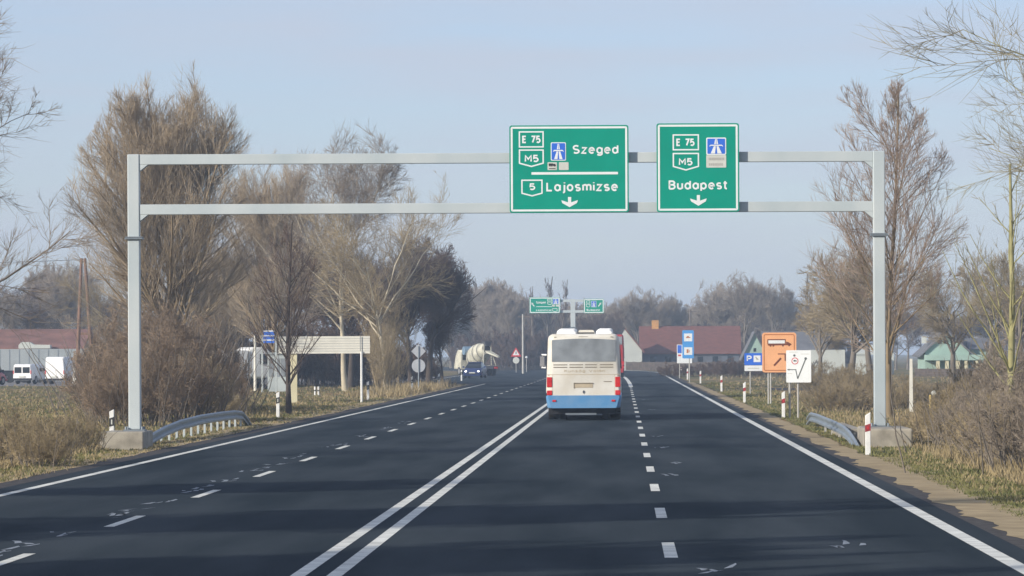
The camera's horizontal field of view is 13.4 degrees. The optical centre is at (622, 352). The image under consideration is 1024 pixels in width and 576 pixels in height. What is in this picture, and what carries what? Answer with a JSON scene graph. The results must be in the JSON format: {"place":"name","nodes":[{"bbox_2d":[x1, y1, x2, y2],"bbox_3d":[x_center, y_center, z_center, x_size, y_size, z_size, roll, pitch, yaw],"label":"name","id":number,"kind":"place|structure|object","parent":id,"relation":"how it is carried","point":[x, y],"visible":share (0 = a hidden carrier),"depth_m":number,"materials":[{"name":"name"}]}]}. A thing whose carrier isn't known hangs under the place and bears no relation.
{"place":"outdoors","nodes":[
{"label":"outdoors","id":0,"kind":"place"},
{"bbox_2d":[0,377,434,385],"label":"yard pavement","id":1,"kind":"structure","parent":0,"point":[23,384],"depth_m":342.37,"materials":[{"name":"grey concrete"}]},
{"bbox_2d":[12,364,47,383],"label":"parked van","id":2,"kind":"object","parent":1,"relation":"on","point":[27,372],"visible":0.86,"depth_m":346.10,"materials":[{"name":"white metal"}]},
{"bbox_2d":[0,349,84,382],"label":"parked trailer","id":3,"kind":"object","parent":1,"relation":"on","point":[10,359],"visible":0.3,"depth_m":362.00,"materials":[{"name":"metal"}]},
{"bbox_2d":[0,329,95,380],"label":"red roofed shed","id":4,"kind":"structure","parent":1,"relation":"on","point":[10,339],"depth_m":387.22,"materials":[{"name":"white paint"}]},
{"bbox_2d":[44,357,80,383],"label":"parked van","id":5,"kind":"object","parent":1,"relation":"on","point":[58,363],"visible":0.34,"depth_m":340.02,"materials":[{"name":"white metal"}]},
{"bbox_2d":[72,258,92,382],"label":"wooden pole","id":6,"kind":"object","parent":1,"relation":"on","point":[79,309],"visible":0.52,"depth_m":329.89,"materials":[{"name":"brown wood"}]},
{"bbox_2d":[0,354,1023,507],"bbox_3d":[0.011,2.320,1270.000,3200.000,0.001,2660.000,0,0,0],"label":"ground","id":7,"kind":"structure","parent":0,"point":[901,364],"depth_m":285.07,"materials":[{"name":"beige plant"}]},
{"bbox_2d":[0,283,38,328],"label":"tree","id":8,"kind":"object","parent":7,"relation":"on","point":[13,320],"visible":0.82,"depth_m":453.88,"materials":[{"name":"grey plant"}]},
{"bbox_2d":[0,278,53,328],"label":"tree","id":9,"kind":"object","parent":7,"relation":"on","point":[38,325],"visible":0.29,"depth_m":465.94,"materials":[{"name":"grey plant"}]},
{"bbox_2d":[0,414,88,466],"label":"bush","id":10,"kind":"object","parent":7,"relation":"on","point":[56,452],"visible":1,"depth_m":89.74,"materials":[{"name":"brown plant"}]},
{"bbox_2d":[0,404,88,463],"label":"bush","id":11,"kind":"object","parent":7,"relation":"on","point":[13,422],"visible":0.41,"depth_m":91.71,"materials":[{"name":"brown plant"}]},
{"bbox_2d":[22,262,68,328],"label":"tree","id":12,"kind":"object","parent":7,"relation":"on","point":[31,284],"visible":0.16,"depth_m":477.97,"materials":[{"name":"brown plant"}]},
{"bbox_2d":[0,1,124,337],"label":"roadside tree","id":13,"kind":"object","parent":7,"relation":"on","point":[15,228],"visible":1,"depth_m":93.58,"materials":[{"name":"brown plant"}]},
{"bbox_2d":[32,255,102,330],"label":"tree","id":14,"kind":"object","parent":7,"relation":"on","point":[54,296],"visible":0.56,"depth_m":453.75,"materials":[{"name":"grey plant"}]},
{"bbox_2d":[40,409,118,451],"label":"bush","id":15,"kind":"object","parent":7,"relation":"on","point":[90,427],"visible":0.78,"depth_m":103.86,"materials":[{"name":"brown plant"}]},
{"bbox_2d":[48,293,127,345],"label":"tree","id":16,"kind":"object","parent":7,"relation":"on","point":[82,317],"visible":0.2,"depth_m":466.14,"materials":[{"name":"brown plant"}]},
{"bbox_2d":[41,344,160,420],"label":"bush","id":17,"kind":"object","parent":7,"relation":"on","point":[83,374],"visible":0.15,"depth_m":149.72,"materials":[{"name":"brown plant"}]},
{"bbox_2d":[35,343,203,427],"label":"bush","id":18,"kind":"object","parent":7,"relation":"on","point":[94,391],"visible":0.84,"depth_m":137.47,"materials":[{"name":"brown plant"}]},
{"bbox_2d":[11,296,231,408],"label":"bush","id":19,"kind":"object","parent":7,"relation":"on","point":[81,356],"visible":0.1,"depth_m":184.48,"materials":[{"name":"brown plant"}]},
{"bbox_2d":[53,253,190,337],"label":"bare tree","id":20,"kind":"object","parent":7,"relation":"on","point":[96,297],"visible":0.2,"depth_m":298.46,"materials":[{"name":"brown plant"}]},
{"bbox_2d":[44,304,258,422],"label":"bush","id":21,"kind":"object","parent":7,"relation":"on","point":[198,391],"visible":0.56,"depth_m":147.44,"materials":[{"name":"brown plant"}]},
{"bbox_2d":[60,300,254,412],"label":"bush","id":22,"kind":"object","parent":7,"relation":"on","point":[124,340],"visible":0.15,"depth_m":171.58,"materials":[{"name":"brown plant"}]},
{"bbox_2d":[56,59,293,340],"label":"poplar tree","id":23,"kind":"object","parent":7,"relation":"on","point":[175,184],"visible":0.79,"depth_m":203.57,"materials":[{"name":"beige plant"}]},
{"bbox_2d":[119,347,264,420],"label":"bush","id":24,"kind":"object","parent":7,"relation":"on","point":[216,404],"visible":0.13,"depth_m":151.93,"materials":[{"name":"brown plant"}]},
{"bbox_2d":[123,313,278,409],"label":"bush","id":25,"kind":"object","parent":7,"relation":"on","point":[228,345],"visible":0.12,"depth_m":180.08,"materials":[{"name":"brown plant"}]},
{"bbox_2d":[153,410,251,441],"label":"guardrail","id":26,"kind":"object","parent":7,"relation":"on","point":[160,434],"visible":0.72,"depth_m":125.40,"materials":[{"name":"metal"}]},
{"bbox_2d":[144,338,277,415],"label":"bush","id":27,"kind":"object","parent":7,"relation":"on","point":[242,379],"visible":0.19,"depth_m":165.10,"materials":[{"name":"brown plant"}]},
{"bbox_2d":[185,242,262,347],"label":"bare tree","id":28,"kind":"object","parent":7,"relation":"on","point":[222,315],"visible":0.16,"depth_m":298.44,"materials":[{"name":"beige plant"}]},
{"bbox_2d":[0,385,460,482],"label":"dirt verge","id":29,"kind":"structure","parent":7,"relation":"on","point":[218,434],"depth_m":121.76,"materials":[{"name":"brown soil"}]},
{"bbox_2d":[221,347,269,388],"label":"lorry","id":30,"kind":"object","parent":7,"relation":"on","point":[258,358],"visible":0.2,"depth_m":284.29,"materials":[{"name":"white metal"}]},
{"bbox_2d":[268,352,285,391],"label":"kiosk","id":31,"kind":"object","parent":7,"relation":"on","point":[281,385],"visible":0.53,"depth_m":268.00,"materials":[{"name":"white metal"}]},
{"bbox_2d":[211,148,343,351],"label":"poplar tree","id":32,"kind":"object","parent":7,"relation":"on","point":[242,296],"visible":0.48,"depth_m":283.77,"materials":[{"name":"beige plant"}]},
{"bbox_2d":[242,220,332,413],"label":"young tree","id":33,"kind":"object","parent":7,"relation":"on","point":[290,326],"visible":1,"depth_m":166.82,"materials":[{"name":"brown plant"}]},
{"bbox_2d":[259,314,338,385],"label":"bush","id":34,"kind":"object","parent":7,"relation":"on","point":[314,372],"visible":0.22,"depth_m":311.12,"materials":[{"name":"brown plant"}]},
{"bbox_2d":[278,336,369,402],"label":"slatted board","id":35,"kind":"object","parent":7,"relation":"on","point":[341,344],"visible":0.81,"depth_m":205.98,"materials":[{"name":"white painted slats"},{"name":"steel"}]},
{"bbox_2d":[301,319,375,385],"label":"bush","id":36,"kind":"object","parent":7,"relation":"on","point":[329,364],"visible":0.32,"depth_m":310.65,"materials":[{"name":"brown plant"}]},
{"bbox_2d":[251,117,427,390],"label":"bare tree","id":37,"kind":"object","parent":7,"relation":"on","point":[343,184],"visible":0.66,"depth_m":266.99,"materials":[{"name":"brown plant"}]},
{"bbox_2d":[298,258,416,386],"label":"dark tree","id":38,"kind":"object","parent":7,"relation":"on","point":[349,331],"visible":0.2,"depth_m":298.69,"materials":[{"name":"brown plant"}]},
{"bbox_2d":[320,318,421,385],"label":"bush","id":39,"kind":"object","parent":7,"relation":"on","point":[347,364],"visible":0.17,"depth_m":309.51,"materials":[{"name":"brown plant"}]},
{"bbox_2d":[285,170,474,385],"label":"bare tree","id":40,"kind":"object","parent":7,"relation":"on","point":[346,253],"visible":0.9,"depth_m":256.03,"materials":[{"name":"brown plant"}]},
{"bbox_2d":[362,314,398,389],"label":"tall shrub","id":41,"kind":"object","parent":7,"relation":"on","point":[382,375],"visible":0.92,"depth_m":249.79,"materials":[{"name":"plant"}]},
{"bbox_2d":[358,292,418,387],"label":"tall shrub","id":42,"kind":"object","parent":7,"relation":"on","point":[398,368],"visible":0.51,"depth_m":257.83,"materials":[{"name":"plant"}]},
{"bbox_2d":[355,247,451,383],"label":"dark tree","id":43,"kind":"object","parent":7,"relation":"on","point":[422,304],"visible":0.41,"depth_m":295.95,"materials":[{"name":"brown plant"}]},
{"bbox_2d":[418,310,456,384],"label":"dark tree","id":44,"kind":"object","parent":7,"relation":"on","point":[442,338],"visible":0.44,"depth_m":305.38,"materials":[{"name":"brown plant"}]},
{"bbox_2d":[395,233,483,382],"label":"dark tree","id":45,"kind":"object","parent":7,"relation":"on","point":[462,286],"visible":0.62,"depth_m":299.47,"materials":[{"name":"black plant"}]},
{"bbox_2d":[470,276,515,340],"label":"tree","id":46,"kind":"object","parent":7,"relation":"on","point":[483,323],"visible":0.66,"depth_m":651.17,"materials":[{"name":"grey plant"}]},
{"bbox_2d":[100,151,912,449],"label":"sign gantry","id":47,"kind":"object","parent":7,"relation":"on","point":[134,434],"visible":0.95,"depth_m":106.89,"materials":[{"name":"metal"}]},
{"bbox_2d":[509,125,628,212],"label":"direction sign","id":48,"kind":"object","parent":47,"relation":"attached to","point":[568,168],"visible":1,"depth_m":106.71,"materials":[{"name":"metal"}]},
{"bbox_2d":[656,123,738,211],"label":"direction sign","id":49,"kind":"object","parent":47,"relation":"attached to","point":[697,167],"visible":1,"depth_m":106.71,"materials":[{"name":"metal"}]},
{"bbox_2d":[0,382,1023,519],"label":"green grass","id":50,"kind":"structure","parent":7,"relation":"on","point":[958,481],"depth_m":110.66,"materials":[{"name":"green plant"}]},
{"bbox_2d":[0,370,1023,549],"bbox_3d":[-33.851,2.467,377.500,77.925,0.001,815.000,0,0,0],"label":"gravel shoulder","id":51,"kind":"object","parent":7,"relation":"on","point":[985,525],"visible":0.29,"depth_m":91.45},
{"bbox_2d":[586,310,633,333],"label":"tree","id":52,"kind":"object","parent":7,"relation":"on","point":[615,326],"visible":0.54,"depth_m":599.57,"materials":[{"name":"grey plant"}]},
{"bbox_2d":[622,328,644,370],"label":"gabled house","id":53,"kind":"structure","parent":7,"relation":"on","point":[633,350],"depth_m":545.00,"materials":[{"name":"white paint"}]},
{"bbox_2d":[605,285,662,343],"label":"tree","id":54,"kind":"object","parent":7,"relation":"on","point":[635,314],"visible":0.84,"depth_m":609.19,"materials":[{"name":"grey plant"}]},
{"bbox_2d":[641,291,681,325],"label":"tree","id":55,"kind":"object","parent":7,"relation":"on","point":[662,310],"visible":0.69,"depth_m":618.78,"materials":[{"name":"grey plant"}]},
{"bbox_2d":[626,361,737,370],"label":"picket fence","id":56,"kind":"object","parent":7,"relation":"on","point":[641,365],"visible":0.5,"depth_m":526.69,"materials":[{"name":"grey wood"}]},
{"bbox_2d":[691,281,741,325],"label":"tree","id":57,"kind":"object","parent":7,"relation":"on","point":[713,309],"visible":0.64,"depth_m":598.78,"materials":[{"name":"grey plant"}]},
{"bbox_2d":[704,358,746,376],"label":"garden bush","id":58,"kind":"object","parent":7,"relation":"on","point":[737,370],"visible":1,"depth_m":394.33,"materials":[{"name":"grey plant"}]},
{"bbox_2d":[716,269,783,349],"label":"tree","id":59,"kind":"object","parent":7,"relation":"on","point":[748,300],"visible":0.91,"depth_m":588.62,"materials":[{"name":"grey plant"}]},
{"bbox_2d":[746,275,807,339],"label":"tree","id":60,"kind":"object","parent":7,"relation":"on","point":[779,312],"visible":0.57,"depth_m":599.56,"materials":[{"name":"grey plant"}]},
{"bbox_2d":[762,332,795,403],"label":"diversion sign","id":61,"kind":"object","parent":7,"relation":"on","point":[775,346],"visible":0.9,"depth_m":191.97,"materials":[{"name":"orange metal"}]},
{"bbox_2d":[786,350,810,417],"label":"map sign","id":62,"kind":"object","parent":7,"relation":"on","point":[798,366],"visible":0.92,"depth_m":150.98,"materials":[{"name":"white metal"}]},
{"bbox_2d":[787,281,862,384],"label":"bare tree","id":63,"kind":"object","parent":7,"relation":"on","point":[820,336],"visible":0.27,"depth_m":300.61,"materials":[{"name":"brown plant"}]},
{"bbox_2d":[782,360,870,394],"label":"bush","id":64,"kind":"object","parent":7,"relation":"on","point":[814,382],"visible":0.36,"depth_m":229.53,"materials":[{"name":"brown plant"}]},
{"bbox_2d":[787,377,873,411],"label":"bush","id":65,"kind":"object","parent":7,"relation":"on","point":[840,403],"visible":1,"depth_m":164.66,"materials":[{"name":"brown plant"}]},
{"bbox_2d":[806,412,859,446],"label":"guardrail","id":66,"kind":"object","parent":7,"relation":"on","point":[845,432],"visible":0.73,"depth_m":117.58,"materials":[{"name":"metal"}]},
{"bbox_2d":[810,361,896,401],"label":"bush","id":67,"kind":"object","parent":7,"relation":"on","point":[846,373],"visible":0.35,"depth_m":199.77,"materials":[{"name":"brown plant"}]},
{"bbox_2d":[794,245,915,379],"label":"bare tree","id":68,"kind":"object","parent":7,"relation":"on","point":[846,335],"visible":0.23,"depth_m":290.62,"materials":[{"name":"brown plant"}]},
{"bbox_2d":[688,382,1023,538],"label":"dirt verge","id":69,"kind":"structure","parent":7,"relation":"on","point":[1009,523],"depth_m":75.58,"materials":[{"name":"brown soil"}]},
{"bbox_2d":[796,241,918,373],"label":"bare tree","id":70,"kind":"object","parent":7,"relation":"on","point":[854,312],"visible":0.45,"depth_m":260.92,"materials":[{"name":"brown plant"}]},
{"bbox_2d":[824,371,902,409],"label":"bush","id":71,"kind":"object","parent":7,"relation":"on","point":[865,385],"visible":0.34,"depth_m":171.70,"materials":[{"name":"brown plant"}]},
{"bbox_2d":[799,74,971,417],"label":"bare tree","id":72,"kind":"object","parent":7,"relation":"on","point":[895,157],"visible":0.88,"depth_m":149.39,"materials":[{"name":"beige plant"}]},
{"bbox_2d":[842,373,948,409],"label":"bush","id":73,"kind":"object","parent":7,"relation":"on","point":[901,392],"visible":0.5,"depth_m":169.82,"materials":[{"name":"brown plant"}]},
{"bbox_2d":[881,381,993,445],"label":"bush","id":74,"kind":"object","parent":7,"relation":"on","point":[919,405],"visible":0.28,"depth_m":103.75,"materials":[{"name":"brown plant"}]},
{"bbox_2d":[852,1,1023,161],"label":"roadside tree","id":75,"kind":"object","parent":7,"relation":"on","point":[936,52],"visible":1,"depth_m":73.23,"materials":[{"name":"brown plant"}]},
{"bbox_2d":[910,261,990,383],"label":"bare tree","id":76,"kind":"object","parent":7,"relation":"on","point":[932,316],"visible":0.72,"depth_m":288.76,"materials":[{"name":"brown plant"}]},
{"bbox_2d":[892,379,1014,450],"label":"bush","id":77,"kind":"object","parent":7,"relation":"on","point":[961,406],"visible":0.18,"depth_m":98.59,"materials":[{"name":"brown plant"}]},
{"bbox_2d":[890,357,1023,473],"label":"bush","id":78,"kind":"object","parent":7,"relation":"on","point":[1016,425],"visible":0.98,"depth_m":81.45,"materials":[{"name":"brown plant"}]},
{"bbox_2d":[913,357,1022,409],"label":"bush","id":79,"kind":"object","parent":7,"relation":"on","point":[960,377],"visible":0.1,"depth_m":114.09,"materials":[{"name":"brown plant"}]},
{"bbox_2d":[927,388,1023,457],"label":"bush","id":80,"kind":"object","parent":7,"relation":"on","point":[953,429],"visible":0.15,"depth_m":92.24,"materials":[{"name":"brown plant"}]},
{"bbox_2d":[935,339,1023,442],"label":"bush","id":81,"kind":"object","parent":7,"relation":"on","point":[992,372],"visible":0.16,"depth_m":105.94,"materials":[{"name":"brown plant"}]},
{"bbox_2d":[935,0,1023,211],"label":"roadside tree","id":82,"kind":"object","parent":7,"relation":"on","point":[1016,169],"visible":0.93,"depth_m":91.47,"materials":[{"name":"brown plant"}]},
{"bbox_2d":[940,162,1023,394],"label":"bare tree","id":83,"kind":"object","parent":7,"relation":"on","point":[1010,363],"visible":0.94,"depth_m":103.92,"materials":[{"name":"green plant"}]},
{"bbox_2d":[943,382,1023,463],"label":"bush","id":84,"kind":"object","parent":7,"relation":"on","point":[968,440],"visible":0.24,"depth_m":85.96,"materials":[{"name":"brown plant"}]},
{"bbox_2d":[944,247,1023,353],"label":"bare tree","id":85,"kind":"object","parent":7,"relation":"on","point":[984,272],"visible":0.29,"depth_m":308.55,"materials":[{"name":"brown plant"}]},
{"bbox_2d":[971,248,1023,373],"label":"bare tree","id":86,"kind":"object","parent":7,"relation":"on","point":[1018,327],"visible":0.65,"depth_m":270.54,"materials":[{"name":"brown plant"}]},
{"bbox_2d":[0,367,1023,575],"bbox_3d":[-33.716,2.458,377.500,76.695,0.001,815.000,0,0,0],"label":"road","id":87,"kind":"structure","parent":0,"point":[570,495],"depth_m":66.22,"materials":[{"name":"black asphalt"}]},
{"bbox_2d":[0,384,482,496],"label":"road marking","id":88,"kind":"object","parent":87,"relation":"on","point":[30,488],"visible":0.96,"depth_m":98.74,"materials":[{"name":"paint"}]},
{"bbox_2d":[0,378,545,565],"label":"lane dashes","id":89,"kind":"object","parent":87,"relation":"on","point":[110,525],"visible":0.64,"depth_m":61.29,"materials":[{"name":"paint"}]},
{"bbox_2d":[290,403,546,575],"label":"road marking","id":90,"kind":"object","parent":87,"relation":"on","point":[308,568],"visible":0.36,"depth_m":61.98,"materials":[{"name":"paint"}]},
{"bbox_2d":[0,399,865,573],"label":"worn marking","id":91,"kind":"object","parent":87,"relation":"on","point":[730,566],"visible":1,"depth_m":62.47,"materials":[{"name":"paint"}]},
{"bbox_2d":[327,409,547,575],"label":"road marking","id":92,"kind":"object","parent":87,"relation":"on","point":[352,561],"visible":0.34,"depth_m":61.55,"materials":[{"name":"paint"}]},
{"bbox_2d":[454,341,499,375],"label":"cement mixer","id":93,"kind":"object","parent":87,"relation":"on","point":[479,352],"visible":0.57,"depth_m":437.49,"materials":[{"name":"metal"}]},
{"bbox_2d":[441,324,512,369],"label":"bush","id":94,"kind":"object","parent":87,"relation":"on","point":[477,338],"visible":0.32,"depth_m":582.69,"materials":[{"name":"brown plant"}]},
{"bbox_2d":[479,283,528,367],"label":"tree","id":95,"kind":"object","parent":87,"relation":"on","point":[492,307],"visible":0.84,"depth_m":648.47,"materials":[{"name":"grey plant"}]},
{"bbox_2d":[464,328,545,370],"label":"bush","id":96,"kind":"object","parent":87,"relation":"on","point":[503,351],"visible":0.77,"depth_m":561.59,"materials":[{"name":"brown plant"}]},
{"bbox_2d":[494,293,529,367],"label":"tree","id":97,"kind":"object","parent":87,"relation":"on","point":[511,312],"visible":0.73,"depth_m":644.77,"materials":[{"name":"grey plant"}]},
{"bbox_2d":[540,328,621,418],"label":"bus","id":98,"kind":"object","parent":87,"relation":"on","point":[583,367],"visible":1,"depth_m":147.00,"materials":[{"name":"white metal"}]},
{"bbox_2d":[630,387,677,557],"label":"lane dashes","id":99,"kind":"object","parent":87,"relation":"on","point":[669,549],"visible":1,"depth_m":62.26,"materials":[{"name":"paint"}]},
{"bbox_2d":[647,371,1023,573],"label":"road marking","id":100,"kind":"object","parent":87,"relation":"on","point":[1018,566],"visible":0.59,"depth_m":64.19,"materials":[{"name":"paint"}]},
{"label":"traffic island","id":101,"kind":"structure","parent":87,"relation":"on","visible":0},
{"bbox_2d":[560,299,583,327],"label":"sign mast","id":102,"kind":"object","parent":101,"relation":"on","point":[572,311],"visible":0.59,"depth_m":439.80,"materials":[{"name":"metal"}]},
{"bbox_2d":[529,297,559,312],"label":"direction sign","id":103,"kind":"object","parent":102,"relation":"attached to","point":[544,304],"visible":1,"depth_m":439.57,"materials":[{"name":"metal"}]},
{"bbox_2d":[0,0,1023,356],"label":"sky","id":104,"kind":"structure","parent":0,"point":[431,76],"materials":[{"name":"blue"}]},
{"bbox_2d":[639,320,740,361],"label":"red roofed house","id":105,"kind":"structure","parent":0,"point":[657,342],"depth_m":553.52,"materials":[{"name":"grey paint"}]},
{"bbox_2d":[760,331,827,372],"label":"grey roofed house","id":106,"kind":"structure","parent":0,"point":[802,341],"depth_m":477.88,"materials":[{"name":"paint"}]},
{"bbox_2d":[811,350,844,374],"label":"garden wall","id":107,"kind":"structure","parent":0,"point":[836,357],"depth_m":410.00,"materials":[{"name":"white paint"}]},
{"bbox_2d":[912,331,1005,368],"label":"green house","id":108,"kind":"structure","parent":0,"point":[927,354],"depth_m":400.00,"materials":[{"name":"plaster"},{"name":"green plaster"}]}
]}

